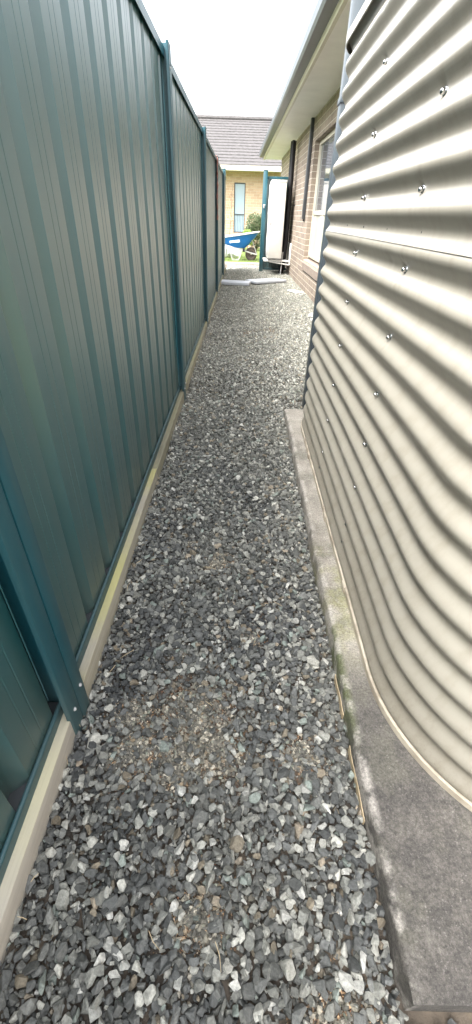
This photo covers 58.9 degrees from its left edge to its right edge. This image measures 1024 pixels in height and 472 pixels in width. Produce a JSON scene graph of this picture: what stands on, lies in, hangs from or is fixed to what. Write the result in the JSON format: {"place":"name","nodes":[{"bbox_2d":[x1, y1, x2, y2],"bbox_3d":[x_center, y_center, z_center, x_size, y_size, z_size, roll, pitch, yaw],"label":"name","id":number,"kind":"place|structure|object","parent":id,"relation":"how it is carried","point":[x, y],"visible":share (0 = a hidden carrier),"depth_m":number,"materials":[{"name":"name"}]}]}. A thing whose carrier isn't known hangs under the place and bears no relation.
{"place":"outdoors","nodes":[
{"label":"outdoors","id":0,"kind":"place"},
{"bbox_2d":[142,0,317,172],"label":"sky","id":1,"kind":"structure","parent":0,"point":[229,57],"materials":[{"name":"white"}]},
{"bbox_2d":[0,264,471,1023],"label":"gravel","id":2,"kind":"structure","parent":0,"point":[234,312],"depth_m":0.99,"materials":[{"name":"grey gravel"}]},
{"bbox_2d":[17,309,311,968],"bbox_3d":[-0.043,-1.324,3.732,0.725,0.028,7.360,2,35,0],"label":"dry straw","id":3,"kind":"object","parent":2,"relation":"on","point":[207,702],"visible":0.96,"depth_m":1.13,"materials":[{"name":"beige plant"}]},
{"bbox_2d":[221,279,250,285],"bbox_3d":[-0.014,-4.429,8.066,0.576,0.045,0.360,6,36,6],"label":"pale board","id":4,"kind":"object","parent":2,"relation":"on","point":[236,282],"visible":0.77,"depth_m":7.94,"materials":[{"name":"grey wood"}]},
{"bbox_2d":[245,278,285,283],"bbox_3d":[0.604,-4.657,8.414,0.767,0.040,0.360,-20,41,-27],"label":"pale board","id":5,"kind":"object","parent":2,"relation":"on","point":[265,280],"visible":0.88,"depth_m":8.33,"materials":[{"name":"grey wood"}]},
{"bbox_2d":[287,290,303,292],"bbox_3d":[1.052,-3.900,7.391,0.160,0.018,0.320,-11,37,-20],"label":"white offcut","id":6,"kind":"object","parent":2,"relation":"on","point":[294,291],"visible":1,"depth_m":7.34,"materials":[{"name":"white"}]},
{"bbox_2d":[334,674,343,718],"bbox_3d":[0.288,0.514,1.169,0.004,0.024,0.120,2,35,0],"label":"timber splinter","id":7,"kind":"object","parent":2,"relation":"on","point":[339,699],"visible":1,"depth_m":1.16,"materials":[{"name":"wood"}]},
{"bbox_2d":[348,745,364,824],"bbox_3d":[0.284,0.641,0.989,0.004,0.024,0.160,2,35,0],"label":"timber splinter","id":8,"kind":"object","parent":2,"relation":"on","point":[355,780],"visible":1,"depth_m":0.98,"materials":[{"name":"wood"}]},
{"bbox_2d":[225,247,259,262],"bbox_3d":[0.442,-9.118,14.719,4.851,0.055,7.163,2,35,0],"label":"grass","id":9,"kind":"structure","parent":0,"point":[243,258],"depth_m":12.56,"materials":[{"name":"green plant"}]},
{"bbox_2d":[227,185,234,234],"bbox_3d":[-0.154,-9.843,14.116,0.294,1.921,0.273,25,41,29],"label":"bare sapling","id":10,"kind":"object","parent":9,"relation":"on","point":[230,212],"visible":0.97,"depth_m":13.98,"materials":[{"name":"plant"}]},
{"bbox_2d":[227,247,241,257],"bbox_3d":[-0.073,-8.352,13.394,0.543,0.311,0.412,2,35,0],"label":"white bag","id":11,"kind":"object","parent":9,"relation":"on","point":[236,253],"visible":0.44,"depth_m":13.25,"materials":[{"name":"white plastic"}]},
{"bbox_2d":[225,231,259,259],"bbox_3d":[-0.171,-7.876,12.344,1.740,0.743,0.664,2,35,0],"label":"wheelbarrow","id":12,"kind":"object","parent":9,"relation":"on","point":[240,241],"visible":0.92,"depth_m":12.16,"materials":[{"name":"blue plastic"}]},
{"bbox_2d":[242,229,254,248],"bbox_3d":[0.449,-10.191,15.667,0.511,0.723,0.479,2,35,0],"label":"garden shrub","id":13,"kind":"object","parent":9,"relation":"on","point":[246,231],"visible":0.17,"depth_m":15.52,"materials":[{"name":"green plant"}]},
{"bbox_2d":[244,212,261,249],"bbox_3d":[0.883,-10.801,16.016,1.018,1.352,1.184,27,42,31],"label":"garden shrub","id":14,"kind":"object","parent":9,"relation":"on","point":[254,225],"visible":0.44,"depth_m":15.76,"materials":[{"name":"green plant"}]},
{"label":"ground","id":15,"kind":"structure","parent":0,"visible":0},
{"bbox_2d":[0,0,225,974],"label":"steel fence","id":16,"kind":"object","parent":15,"relation":"on","point":[112,251],"visible":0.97,"depth_m":1.11,"materials":[{"name":"teal metal"}]},
{"bbox_2d":[216,157,218,219],"bbox_3d":[-0.280,-4.717,6.094,0.111,0.748,0.128,-29,45,-36],"label":"fence post","id":17,"kind":"object","parent":16,"relation":"attached to","point":[217,184],"visible":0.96,"depth_m":6.06,"materials":[{"name":"metal"}]},
{"bbox_2d":[222,168,225,266],"bbox_3d":[-0.296,-6.612,9.662,0.100,2.065,0.100,2,35,0],"label":"gate post","id":18,"kind":"object","parent":15,"relation":"on","point":[223,169],"visible":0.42,"depth_m":9.15,"materials":[{"name":"teal metal"}]},
{"bbox_2d":[197,115,281,247],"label":"house","id":19,"kind":"structure","parent":15,"relation":"on","point":[236,143],"depth_m":16.89,"materials":[{"name":"beige brick"}]},
{"bbox_2d":[233,183,245,232],"bbox_3d":[0.140,-12.383,17.040,0.450,1.650,0.055,2,35,0],"label":"window","id":20,"kind":"structure","parent":19,"relation":"in","point":[239,188],"depth_m":17.01,"materials":[{"name":"white glass"}]},
{"bbox_2d":[225,262,258,264],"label":"garden kerb","id":21,"kind":"structure","parent":15,"relation":"on","point":[240,263],"depth_m":11.68,"materials":[{"name":"concrete"}]},
{"bbox_2d":[259,170,267,271],"bbox_3d":[0.623,-6.572,9.645,0.100,2.065,0.146,2,35,0],"label":"gate post","id":22,"kind":"object","parent":15,"relation":"on","point":[264,196],"visible":0.88,"depth_m":9.54,"materials":[{"name":"teal metal"}]},
{"bbox_2d":[263,176,287,269],"bbox_3d":[0.956,-6.644,9.698,0.565,1.780,0.065,2,35,0],"label":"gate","id":23,"kind":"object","parent":22,"relation":"attached to","point":[267,265],"visible":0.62,"depth_m":9.70,"materials":[{"name":"teal metal"}]},
{"bbox_2d":[259,0,350,302],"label":"brick house","id":24,"kind":"structure","parent":15,"relation":"on","point":[312,87],"depth_m":6.48,"materials":[{"name":"brick"}]},
{"bbox_2d":[263,180,291,264],"bbox_3d":[0.945,-6.409,9.309,0.604,1.518,0.740,2,35,0],"label":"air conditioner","id":25,"kind":"object","parent":24,"relation":"attached to","point":[276,209],"visible":1,"depth_m":9.02,"materials":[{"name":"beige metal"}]},
{"bbox_2d":[278,140,296,274],"bbox_3d":[1.108,-6.519,9.124,0.172,2.393,0.384,2,35,0],"label":"pipe bundle","id":26,"kind":"object","parent":24,"relation":"attached to","point":[289,198],"visible":0.91,"depth_m":8.98,"materials":[{"name":"black plastic"}]},
{"bbox_2d":[301,117,314,220],"bbox_3d":[1.234,-5.865,7.219,0.053,1.385,0.110,1,35,-1],"label":"downpipe","id":27,"kind":"object","parent":24,"relation":"attached to","point":[308,166],"depth_m":7.14,"materials":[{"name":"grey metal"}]},
{"bbox_2d":[308,129,334,262],"bbox_3d":[1.385,-4.716,6.346,0.105,1.600,2.048,1,35,-1],"label":"window","id":28,"kind":"structure","parent":24,"relation":"in","point":[326,144],"depth_m":6.70,"materials":[{"name":"white glass"}]},
{"bbox_2d":[302,0,364,407],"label":"downpipe","id":29,"kind":"object","parent":24,"relation":"attached to","point":[356,6],"visible":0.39,"depth_m":2.22,"materials":[{"name":"metal"}]},
{"bbox_2d":[284,409,471,1012],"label":"concrete slab","id":30,"kind":"structure","parent":15,"relation":"on","point":[418,822],"depth_m":0.87,"materials":[{"name":"grey concrete"}]},
{"bbox_2d":[301,0,471,811],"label":"water tank","id":31,"kind":"object","parent":30,"relation":"on","point":[386,426],"visible":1,"depth_m":0.99,"materials":[{"name":"beige metal"}]}
]}

